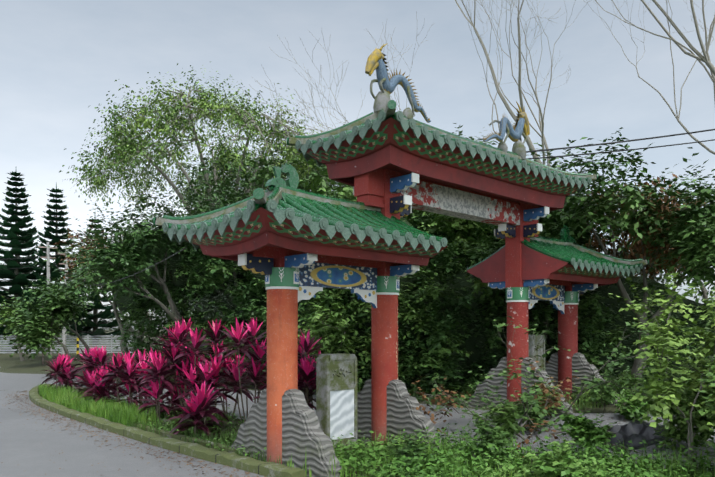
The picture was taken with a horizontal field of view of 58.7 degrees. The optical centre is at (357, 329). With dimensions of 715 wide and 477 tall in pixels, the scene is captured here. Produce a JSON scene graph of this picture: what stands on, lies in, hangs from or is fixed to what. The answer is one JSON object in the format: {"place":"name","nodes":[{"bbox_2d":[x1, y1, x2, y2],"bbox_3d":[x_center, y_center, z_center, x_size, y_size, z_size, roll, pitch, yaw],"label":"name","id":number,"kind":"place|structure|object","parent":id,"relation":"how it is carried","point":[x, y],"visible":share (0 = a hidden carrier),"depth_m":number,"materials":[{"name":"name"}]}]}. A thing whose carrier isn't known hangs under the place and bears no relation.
{"place":"outdoors","nodes":[
{"label":"outdoors","id":0,"kind":"place"},
{"bbox_2d":[0,171,46,351],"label":"norfolk pine","id":1,"kind":"object","parent":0,"point":[20,279],"depth_m":43.67,"materials":[{"name":"plant"}]},
{"bbox_2d":[2,183,100,351],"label":"norfolk pine","id":2,"kind":"object","parent":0,"point":[49,236],"depth_m":44.10,"materials":[{"name":"plant"}]},
{"bbox_2d":[34,200,155,363],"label":"tree","id":3,"kind":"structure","parent":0,"point":[73,254],"depth_m":24.75,"materials":[{"name":"plant"}]},
{"bbox_2d":[53,220,142,347],"bbox_3d":[-12.660,-1.646,30.999,4.724,7.054,5.107,0,0,-43],"label":"rusty tree","id":4,"kind":"object","parent":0,"point":[72,244],"depth_m":30.28,"materials":[{"name":"plant"}]},
{"bbox_2d":[0,367,263,476],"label":"road","id":5,"kind":"structure","parent":0,"point":[24,452],"depth_m":9.97,"materials":[{"name":"asphalt"}]},
{"bbox_2d":[0,275,94,352],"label":"tree","id":6,"kind":"object","parent":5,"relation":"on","point":[38,292],"depth_m":33.94,"materials":[{"name":"plant"}]},
{"bbox_2d":[5,277,91,360],"bbox_3d":[-15.540,-0.378,32.128,4.383,4.570,3.462,0,0,-43],"label":"tree","id":7,"kind":"object","parent":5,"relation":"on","point":[31,329],"depth_m":31.60,"materials":[{"name":"plant"}]},
{"bbox_2d":[48,175,227,381],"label":"tree","id":8,"kind":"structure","parent":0,"point":[129,263],"depth_m":19.60,"materials":[{"name":"plant"}]},
{"bbox_2d":[40,317,322,437],"bbox_3d":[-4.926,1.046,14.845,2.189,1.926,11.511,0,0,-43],"label":"plant stems","id":9,"kind":"object","parent":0,"point":[185,404],"visible":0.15,"depth_m":12.61,"materials":[{"name":"plant"}]},
{"bbox_2d":[140,142,285,300],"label":"tree","id":10,"kind":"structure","parent":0,"point":[211,195],"depth_m":20.43,"materials":[{"name":"plant"}]},
{"bbox_2d":[267,289,297,463],"bbox_3d":[-1.073,0.901,9.071,0.440,2.920,0.440,0,0,-43],"label":"column shaft","id":11,"kind":"object","parent":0,"point":[282,341],"visible":0.83,"depth_m":8.88,"materials":[{"name":"paint"}]},
{"bbox_2d":[265,267,298,289],"bbox_3d":[-1.074,-0.718,9.069,0.496,0.317,0.490,0,0,-43],"label":"column capital","id":12,"kind":"object","parent":11,"relation":"on","point":[283,278],"visible":0.77,"depth_m":8.86,"materials":[{"name":"paint"}]},
{"bbox_2d":[199,134,424,329],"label":"tree","id":13,"kind":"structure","parent":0,"point":[267,175],"depth_m":19.68,"materials":[{"name":"plant"}]},
{"bbox_2d":[0,330,687,476],"bbox_3d":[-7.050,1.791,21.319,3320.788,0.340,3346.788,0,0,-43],"label":"ground","id":14,"kind":"structure","parent":0,"point":[14,364],"depth_m":29.96,"materials":[{"name":"plant"}]},
{"bbox_2d":[0,292,74,360],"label":"tree","id":15,"kind":"object","parent":14,"relation":"on","point":[6,313],"depth_m":36.12,"materials":[{"name":"plant"}]},
{"bbox_2d":[38,242,75,354],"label":"utility poles","id":16,"kind":"object","parent":14,"relation":"on","point":[48,257],"visible":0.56,"depth_m":41.46,"materials":[{"name":"concrete"}]},
{"bbox_2d":[0,129,714,284],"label":"overhead cables","id":17,"kind":"object","parent":16,"relation":"attached to","point":[528,158],"visible":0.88,"depth_m":13.75,"materials":[{"name":"black plastic"}]},
{"bbox_2d":[0,334,132,352],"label":"slatted fence","id":18,"kind":"object","parent":14,"relation":"on","point":[111,342],"visible":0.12,"depth_m":43.46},
{"bbox_2d":[67,217,125,346],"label":"norfolk pine","id":19,"kind":"object","parent":14,"relation":"on","point":[103,315],"depth_m":44.12,"materials":[{"name":"plant"}]},
{"bbox_2d":[37,383,160,426],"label":"grass","id":20,"kind":"structure","parent":14,"relation":"on","point":[120,411],"depth_m":13.77,"materials":[{"name":"plant"}]},
{"bbox_2d":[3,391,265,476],"bbox_3d":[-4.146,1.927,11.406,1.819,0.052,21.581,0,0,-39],"label":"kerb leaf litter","id":21,"kind":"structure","parent":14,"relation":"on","point":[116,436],"depth_m":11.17,"materials":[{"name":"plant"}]},
{"bbox_2d":[29,384,305,476],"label":"kerb","id":22,"kind":"structure","parent":14,"relation":"on","point":[244,463],"depth_m":10.14,"materials":[{"name":"concrete"}]},
{"bbox_2d":[133,416,236,453],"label":"grass","id":23,"kind":"structure","parent":14,"relation":"on","point":[163,433],"depth_m":10.89,"materials":[{"name":"plant"}]},
{"bbox_2d":[59,63,339,215],"bbox_3d":[-5.389,-3.563,24.777,10.178,10.880,10.986,0,0,-43],"label":"tree","id":24,"kind":"object","parent":14,"relation":"on","point":[166,177],"visible":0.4,"depth_m":22.69,"materials":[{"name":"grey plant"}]},
{"bbox_2d":[39,388,371,458],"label":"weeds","id":25,"kind":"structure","parent":14,"relation":"on","point":[160,428],"depth_m":11.89,"materials":[{"name":"plant"}]},
{"bbox_2d":[177,273,260,357],"bbox_3d":[-3.980,0.079,21.234,3.671,3.833,2.773,0,0,-43],"label":"shrub","id":26,"kind":"object","parent":14,"relation":"on","point":[230,308],"depth_m":20.36,"materials":[{"name":"plant"}]},
{"bbox_2d":[231,388,342,476],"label":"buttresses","id":27,"kind":"structure","parent":14,"relation":"on","point":[303,434],"depth_m":8.69,"materials":[{"name":"stone"}]},
{"bbox_2d":[109,218,470,390],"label":"shrub leaves","id":28,"kind":"object","parent":14,"relation":"on","point":[263,316],"visible":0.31,"depth_m":19.61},
{"bbox_2d":[132,190,473,351],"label":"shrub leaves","id":29,"kind":"object","parent":28,"relation":"attached to","point":[426,230],"visible":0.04,"depth_m":18.10,"materials":[{"name":"green plant"}]},
{"bbox_2d":[142,132,498,330],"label":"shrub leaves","id":30,"kind":"object","parent":28,"relation":"attached to","point":[205,201],"visible":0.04,"depth_m":21.35,"materials":[{"name":"green plant"}]},
{"bbox_2d":[111,234,482,395],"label":"shrub leaves","id":31,"kind":"object","parent":14,"relation":"on","point":[206,292],"visible":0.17,"depth_m":19.57,"materials":[{"name":"green plant"}]},
{"bbox_2d":[162,266,502,390],"bbox_3d":[-2.469,-0.019,20.872,15.537,3.675,2.147,0,0,41],"label":"wall shrub","id":32,"kind":"object","parent":14,"relation":"on","point":[476,354],"visible":0.06,"depth_m":17.02,"materials":[{"name":"green plant"}]},
{"bbox_2d":[316,353,356,452],"bbox_3d":[-0.317,1.223,10.076,0.660,1.660,0.253,0,0,-43],"label":"stele","id":33,"kind":"object","parent":14,"relation":"on","point":[336,394],"visible":0.85,"depth_m":9.94,"materials":[{"name":"stone"}]},
{"bbox_2d":[0,376,714,472],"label":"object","id":34,"kind":"structure","parent":14,"relation":"on","point":[26,384],"depth_m":12.26,"materials":[{"name":"concrete"}]},
{"bbox_2d":[472,397,526,447],"bbox_3d":[2.260,1.596,9.901,0.827,1.084,0.863,0,0,-43],"label":"scrub","id":35,"kind":"object","parent":34,"relation":"on","point":[510,422],"depth_m":9.78,"materials":[{"name":"plant"}]},
{"bbox_2d":[572,421,677,451],"bbox_3d":[4.621,1.731,10.681,1.997,0.319,1.029,0,0,-33],"label":"rock","id":36,"kind":"object","parent":34,"relation":"on","point":[636,433],"visible":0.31,"depth_m":10.47,"materials":[{"name":"black"}]},
{"bbox_2d":[61,395,714,476],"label":"island grass","id":37,"kind":"structure","parent":14,"relation":"on","point":[210,439],"depth_m":10.25,"materials":[{"name":"plant"}]},
{"bbox_2d":[298,235,482,399],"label":"shrub leaves","id":38,"kind":"object","parent":14,"relation":"on","point":[366,370],"depth_m":15.32,"materials":[{"name":"green plant"}]},
{"bbox_2d":[246,0,541,163],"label":"bare tree","id":39,"kind":"object","parent":14,"relation":"on","point":[528,139],"visible":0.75,"depth_m":18.57,"materials":[{"name":"grey plant"}]},
{"bbox_2d":[357,379,442,454],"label":"buttresses","id":40,"kind":"structure","parent":14,"relation":"on","point":[402,414],"depth_m":10.17,"materials":[{"name":"stone"}]},
{"bbox_2d":[308,240,503,393],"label":"shrub leaves","id":41,"kind":"object","parent":14,"relation":"on","point":[453,319],"depth_m":15.27,"materials":[{"name":"green plant"}]},
{"bbox_2d":[378,434,440,473],"bbox_3d":[0.779,1.777,8.492,0.684,0.755,0.875,0,0,-43],"label":"scrub","id":42,"kind":"object","parent":14,"relation":"on","point":[415,446],"depth_m":8.46,"materials":[{"name":"plant"}]},
{"bbox_2d":[453,421,519,472],"bbox_3d":[1.805,1.706,8.626,1.233,0.877,0.931,0,0,-43],"label":"scrub","id":43,"kind":"object","parent":14,"relation":"on","point":[484,429],"depth_m":8.53,"materials":[{"name":"plant"}]},
{"bbox_2d":[425,266,548,396],"bbox_3d":[3.972,0.029,16.950,5.544,3.250,1.678,0,0,-28],"label":"bay shrub","id":44,"kind":"object","parent":14,"relation":"on","point":[462,332],"visible":0.08,"depth_m":16.25,"materials":[{"name":"green plant"}]},
{"bbox_2d":[279,427,714,476],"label":"grass","id":45,"kind":"structure","parent":14,"relation":"on","point":[490,466],"depth_m":8.23,"materials":[{"name":"plant"}]},
{"bbox_2d":[608,273,714,469],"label":"tree","id":46,"kind":"object","parent":45,"relation":"on","point":[660,343],"depth_m":8.55,"materials":[{"name":"plant"}]},
{"bbox_2d":[468,356,572,415],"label":"buttresses","id":47,"kind":"structure","parent":14,"relation":"on","point":[496,381],"depth_m":13.34,"materials":[{"name":"stone"}]},
{"bbox_2d":[330,419,714,476],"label":"weeds","id":48,"kind":"object","parent":14,"relation":"on","point":[354,456],"visible":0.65,"depth_m":8.12,"materials":[{"name":"plant"}]},
{"bbox_2d":[466,0,589,166],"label":"bare tree","id":49,"kind":"object","parent":14,"relation":"on","point":[541,126],"visible":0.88,"depth_m":20.50,"materials":[{"name":"grey plant"}]},
{"bbox_2d":[502,394,554,433],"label":"shrub","id":50,"kind":"object","parent":14,"relation":"on","point":[535,417],"depth_m":11.17,"materials":[{"name":"plant"}]},
{"bbox_2d":[357,379,714,416],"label":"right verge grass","id":51,"kind":"structure","parent":14,"relation":"on","point":[581,404],"depth_m":13.85,"materials":[{"name":"plant"}]},
{"bbox_2d":[529,335,544,370],"bbox_3d":[3.961,0.938,14.241,0.560,1.620,0.243,0,0,-43],"label":"stele","id":52,"kind":"object","parent":14,"relation":"on","point":[535,341],"visible":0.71,"depth_m":14.15,"materials":[{"name":"stone"}]},
{"bbox_2d":[452,224,623,384],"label":"shrub leaves","id":53,"kind":"object","parent":14,"relation":"on","point":[504,319],"visible":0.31,"depth_m":15.93,"materials":[{"name":"green plant"}]},
{"bbox_2d":[412,311,675,452],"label":"green leaves","id":54,"kind":"object","parent":14,"relation":"on","point":[529,396],"visible":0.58,"depth_m":9.61,"materials":[{"name":"plant"}]},
{"bbox_2d":[460,222,630,393],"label":"shrub leaves","id":55,"kind":"object","parent":14,"relation":"on","point":[493,303],"visible":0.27,"depth_m":16.02,"materials":[{"name":"green plant"}]},
{"bbox_2d":[500,440,610,476],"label":"scrub","id":56,"kind":"object","parent":14,"relation":"on","point":[561,461],"depth_m":7.14,"materials":[{"name":"plant"}]},
{"bbox_2d":[423,371,714,410],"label":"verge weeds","id":57,"kind":"object","parent":14,"relation":"on","point":[617,393],"visible":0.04,"depth_m":14.00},
{"bbox_2d":[545,352,619,404],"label":"buttresses","id":58,"kind":"structure","parent":14,"relation":"on","point":[581,364],"depth_m":14.40,"materials":[{"name":"stone"}]},
{"bbox_2d":[559,405,618,454],"bbox_3d":[3.466,1.645,9.637,0.735,0.950,0.888,0,0,-43],"label":"scrub","id":59,"kind":"object","parent":14,"relation":"on","point":[587,425],"depth_m":9.58,"materials":[{"name":"plant"}]},
{"bbox_2d":[465,127,714,394],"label":"tree","id":60,"kind":"object","parent":14,"relation":"on","point":[694,258],"depth_m":14.52,"materials":[{"name":"plant"}]},
{"bbox_2d":[582,369,624,412],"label":"shrub","id":61,"kind":"object","parent":14,"relation":"on","point":[595,394],"depth_m":12.41,"materials":[{"name":"plant"}]},
{"bbox_2d":[548,198,714,392],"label":"shrub leaves","id":62,"kind":"object","parent":14,"relation":"on","point":[599,312],"visible":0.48,"depth_m":15.77,"materials":[{"name":"green plant"}]},
{"bbox_2d":[615,392,647,420],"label":"bush","id":63,"kind":"object","parent":14,"relation":"on","point":[636,411],"depth_m":11.72,"materials":[{"name":"plant"}]},
{"bbox_2d":[549,276,714,390],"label":"hedge","id":64,"kind":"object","parent":14,"relation":"on","point":[612,289],"depth_m":16.93,"materials":[{"name":"green"}]},
{"bbox_2d":[578,242,714,366],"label":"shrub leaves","id":65,"kind":"object","parent":14,"relation":"on","point":[609,319],"visible":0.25,"depth_m":15.74,"materials":[{"name":"green plant"}]},
{"bbox_2d":[584,0,714,154],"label":"bare tree","id":66,"kind":"object","parent":14,"relation":"on","point":[707,44],"visible":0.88,"depth_m":20.76,"materials":[{"name":"grey plant"}]},
{"bbox_2d":[641,0,714,74],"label":"bare tree","id":67,"kind":"object","parent":14,"relation":"on","point":[704,58],"visible":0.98,"depth_m":17.02,"materials":[{"name":"grey plant"}]},
{"bbox_2d":[679,355,714,422],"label":"bush","id":68,"kind":"object","parent":14,"relation":"on","point":[701,411],"visible":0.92,"depth_m":7.36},
{"bbox_2d":[258,163,431,391],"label":"tree","id":69,"kind":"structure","parent":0,"point":[323,331],"depth_m":16.26,"materials":[{"name":"plant"}]},
{"bbox_2d":[195,230,506,345],"bbox_3d":[-1.656,-0.840,22.148,2.969,5.020,15.129,0,0,-43],"label":"wall shrub","id":70,"kind":"object","parent":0,"point":[434,268],"visible":0.02,"depth_m":18.49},
{"bbox_2d":[0,0,714,329],"label":"sky","id":71,"kind":"structure","parent":0,"point":[59,59],"materials":[{"name":"grey"}]},
{"bbox_2d":[371,295,397,445],"bbox_3d":[0.451,0.892,10.516,0.440,2.902,0.440,0,0,-43],"label":"column shaft","id":72,"kind":"object","parent":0,"point":[384,339],"visible":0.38,"depth_m":10.32,"materials":[{"name":"paint"}]},
{"bbox_2d":[376,276,399,294],"bbox_3d":[0.450,-0.718,10.514,0.496,0.317,0.490,0,0,-43],"label":"column capital","id":73,"kind":"object","parent":72,"relation":"on","point":[388,285],"visible":0.73,"depth_m":10.29,"materials":[{"name":"paint"}]},
{"bbox_2d":[341,210,443,302],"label":"tree","id":74,"kind":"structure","parent":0,"point":[402,280],"depth_m":17.61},
{"bbox_2d":[304,263,496,395],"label":"shrub leaves","id":75,"kind":"object","parent":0,"point":[436,293],"depth_m":15.42,"materials":[{"name":"plant"}]},
{"bbox_2d":[247,168,583,290],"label":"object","id":76,"kind":"structure","parent":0,"point":[371,189],"depth_m":10.27,"materials":[{"name":"wood"}]},
{"bbox_2d":[299,262,376,289],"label":"gate panel","id":77,"kind":"structure","parent":76,"relation":"attached to","point":[323,275],"depth_m":9.74,"materials":[{"name":"paint"}]},
{"bbox_2d":[238,173,597,295],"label":"beam ends","id":78,"kind":"object","parent":76,"relation":"attached to","point":[402,205],"visible":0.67,"depth_m":10.23,"materials":[{"name":"paint"}]},
{"bbox_2d":[183,207,446,265],"bbox_3d":[-0.692,-1.429,9.432,3.430,0.860,2.400,0,0,-43],"label":"roof eave","id":79,"kind":"object","parent":78,"relation":"on","point":[267,235],"visible":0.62,"depth_m":8.46,"materials":[{"name":"wood"}]},
{"bbox_2d":[162,200,447,252],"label":"tiles","id":80,"kind":"object","parent":79,"relation":"attached to","point":[280,216],"visible":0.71,"depth_m":8.21,"materials":[{"name":"tile"}]},
{"bbox_2d":[167,195,442,241],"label":"roof tubes","id":81,"kind":"object","parent":79,"relation":"on","point":[333,215],"visible":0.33,"depth_m":9.03,"materials":[{"name":"tile"}]},
{"bbox_2d":[184,215,439,256],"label":"roof eave scrolls","id":82,"kind":"object","parent":79,"relation":"attached to","point":[255,223],"visible":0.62,"depth_m":8.31,"materials":[{"name":"ceramic"}]},
{"bbox_2d":[287,100,597,179],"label":"roof ridge tiles","id":83,"kind":"object","parent":78,"relation":"on","point":[391,104],"visible":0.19,"depth_m":11.23,"materials":[{"name":"tile"}]},
{"bbox_2d":[370,78,414,118],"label":"dragon legs","id":84,"kind":"object","parent":83,"relation":"on","point":[382,98],"visible":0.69,"depth_m":10.39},
{"bbox_2d":[376,59,430,121],"bbox_3d":[0.804,-4.054,10.869,1.430,0.757,0.245,0,0,-43],"label":"dragon statue","id":85,"kind":"object","parent":83,"relation":"on","point":[387,84],"visible":0.81,"depth_m":10.63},
{"bbox_2d":[365,43,388,75],"bbox_3d":[0.333,-4.423,10.404,0.552,0.651,0.185,0,0,-43],"label":"dragon head","id":86,"kind":"object","parent":85,"relation":"attached to","point":[374,57],"visible":0.88,"depth_m":10.28},
{"bbox_2d":[482,117,524,141],"bbox_3d":[2.968,-4.054,12.921,1.430,0.757,0.245,0,0,-43],"label":"dragon statue","id":87,"kind":"object","parent":83,"relation":"on","point":[517,133],"visible":0.83,"depth_m":13.05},
{"bbox_2d":[489,120,526,158],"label":"dragon legs","id":88,"kind":"object","parent":83,"relation":"on","point":[518,148],"visible":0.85,"depth_m":13.16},
{"bbox_2d":[467,244,625,285],"bbox_3d":[4.482,-1.429,14.338,3.430,0.860,2.400,0,0,-43],"label":"roof eave","id":89,"kind":"object","parent":78,"relation":"on","point":[536,264],"visible":0.56,"depth_m":13.06,"materials":[{"name":"wood"}]},
{"bbox_2d":[468,239,640,269],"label":"roof tubes","id":90,"kind":"object","parent":89,"relation":"on","point":[564,253],"visible":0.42,"depth_m":13.48,"materials":[{"name":"tile"}]},
{"bbox_2d":[467,258,642,278],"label":"roof edge tiles","id":91,"kind":"object","parent":89,"relation":"attached to","point":[615,268],"visible":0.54,"depth_m":13.36,"materials":[{"name":"ceramic"}]},
{"bbox_2d":[530,284,564,300],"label":"gate panel","id":92,"kind":"structure","parent":78,"relation":"attached to","point":[548,292],"depth_m":14.00,"materials":[{"name":"paint"}]},
{"bbox_2d":[298,286,563,313],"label":"decorative brackets","id":93,"kind":"object","parent":76,"relation":"attached to","point":[310,292],"visible":0.77,"depth_m":10.15,"materials":[{"name":"white paint"}]},
{"bbox_2d":[299,117,583,211],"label":"roof fascia","id":94,"kind":"structure","parent":76,"relation":"on","point":[390,153],"depth_m":10.41,"materials":[{"name":"wood"}]},
{"bbox_2d":[308,124,577,193],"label":"roof eaves","id":95,"kind":"object","parent":94,"relation":"attached to","point":[405,142],"visible":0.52,"depth_m":10.25,"materials":[{"name":"tile"}]},
{"bbox_2d":[400,180,519,225],"bbox_3d":[1.895,-2.334,11.885,3.616,0.410,0.340,0,0,-43],"label":"gate plaque","id":96,"kind":"object","parent":76,"relation":"attached to","point":[434,198],"visible":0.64,"depth_m":11.71,"materials":[{"name":"paint"}]},
{"bbox_2d":[289,102,596,180],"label":"roof ridge ribs","id":97,"kind":"object","parent":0,"point":[373,116],"visible":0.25,"depth_m":10.54,"materials":[{"name":"tile"}]},
{"bbox_2d":[295,111,591,197],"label":"roof caps","id":98,"kind":"object","parent":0,"point":[405,126],"visible":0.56,"depth_m":10.15,"materials":[{"name":"ceramic"}]},
{"bbox_2d":[299,112,587,180],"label":"roof tiles","id":99,"kind":"object","parent":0,"point":[420,126],"visible":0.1,"depth_m":10.28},
{"bbox_2d":[403,155,526,262],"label":"tree","id":100,"kind":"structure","parent":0,"point":[467,227],"depth_m":17.19,"materials":[{"name":"plant"}]},
{"bbox_2d":[409,356,578,457],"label":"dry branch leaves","id":101,"kind":"object","parent":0,"point":[544,391],"visible":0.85,"depth_m":10.45,"materials":[{"name":"plant"}]},
{"bbox_2d":[423,152,594,289],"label":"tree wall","id":102,"kind":"structure","parent":0,"point":[463,265],"depth_m":16.85,"materials":[{"name":"plant"}]},
{"bbox_2d":[553,168,700,285],"bbox_3d":[7.629,-1.410,18.512,6.616,6.484,4.132,0,0,-43],"label":"tree","id":103,"kind":"object","parent":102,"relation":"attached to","point":[590,239],"depth_m":18.25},
{"bbox_2d":[507,302,528,405],"bbox_3d":[3.339,0.769,13.254,0.440,2.657,0.440,0,0,-43],"label":"column shaft","id":104,"kind":"object","parent":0,"point":[518,312],"visible":0.54,"depth_m":13.07,"materials":[{"name":"paint"}]},
{"bbox_2d":[506,287,529,301],"bbox_3d":[3.338,-0.718,13.252,0.496,0.317,0.490,0,0,-43],"label":"column capital","id":105,"kind":"object","parent":104,"relation":"on","point":[517,294],"visible":0.96,"depth_m":13.04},
{"bbox_2d":[416,326,652,459],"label":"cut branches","id":106,"kind":"object","parent":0,"point":[532,432],"visible":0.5,"depth_m":10.48,"materials":[{"name":"brown plant"}]},
{"bbox_2d":[499,194,622,342],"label":"tree","id":107,"kind":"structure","parent":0,"point":[582,239],"depth_m":17.18,"materials":[{"name":"plant"}]},
{"bbox_2d":[581,174,709,278],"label":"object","id":108,"kind":"object","parent":107,"relation":"attached to","point":[638,248],"visible":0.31,"depth_m":15.60,"materials":[{"name":"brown plant"}]},
{"bbox_2d":[558,305,577,399],"bbox_3d":[4.863,0.749,14.699,0.440,2.617,0.440,0,0,-43],"label":"column shaft","id":109,"kind":"object","parent":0,"point":[567,329],"visible":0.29,"depth_m":14.51,"materials":[{"name":"paint"}]},
{"bbox_2d":[631,373,714,463],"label":"bush","id":110,"kind":"object","parent":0,"point":[700,421],"depth_m":9.51,"materials":[{"name":"plant"}]},
{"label":"roof pans","id":111,"kind":"object","parent":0,"visible":0},
{"bbox_2d":[155,187,380,225],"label":"roof left ridge ribs","id":112,"kind":"object","parent":111,"relation":"on","point":[160,221],"visible":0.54,"depth_m":9.03,"materials":[{"name":"concrete"}]},
{"bbox_2d":[153,185,381,225],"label":"roof ridge tiles","id":113,"kind":"object","parent":112,"relation":"on","point":[258,193],"visible":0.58,"depth_m":9.06,"materials":[{"name":"tile"}]},
{"bbox_2d":[265,163,298,190],"bbox_3d":[-1.060,-2.161,9.084,0.559,0.449,0.142,0,0,-43],"label":"roof ornament","id":114,"kind":"object","parent":113,"relation":"on","point":[292,179],"visible":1,"depth_m":9.06,"materials":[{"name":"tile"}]},
{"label":"roof pans","id":115,"kind":"object","parent":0,"visible":0},
{"bbox_2d":[530,237,647,264],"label":"roof ridge ribs","id":116,"kind":"object","parent":115,"relation":"on","point":[644,262],"visible":0.25,"depth_m":14.62,"materials":[{"name":"concrete"}]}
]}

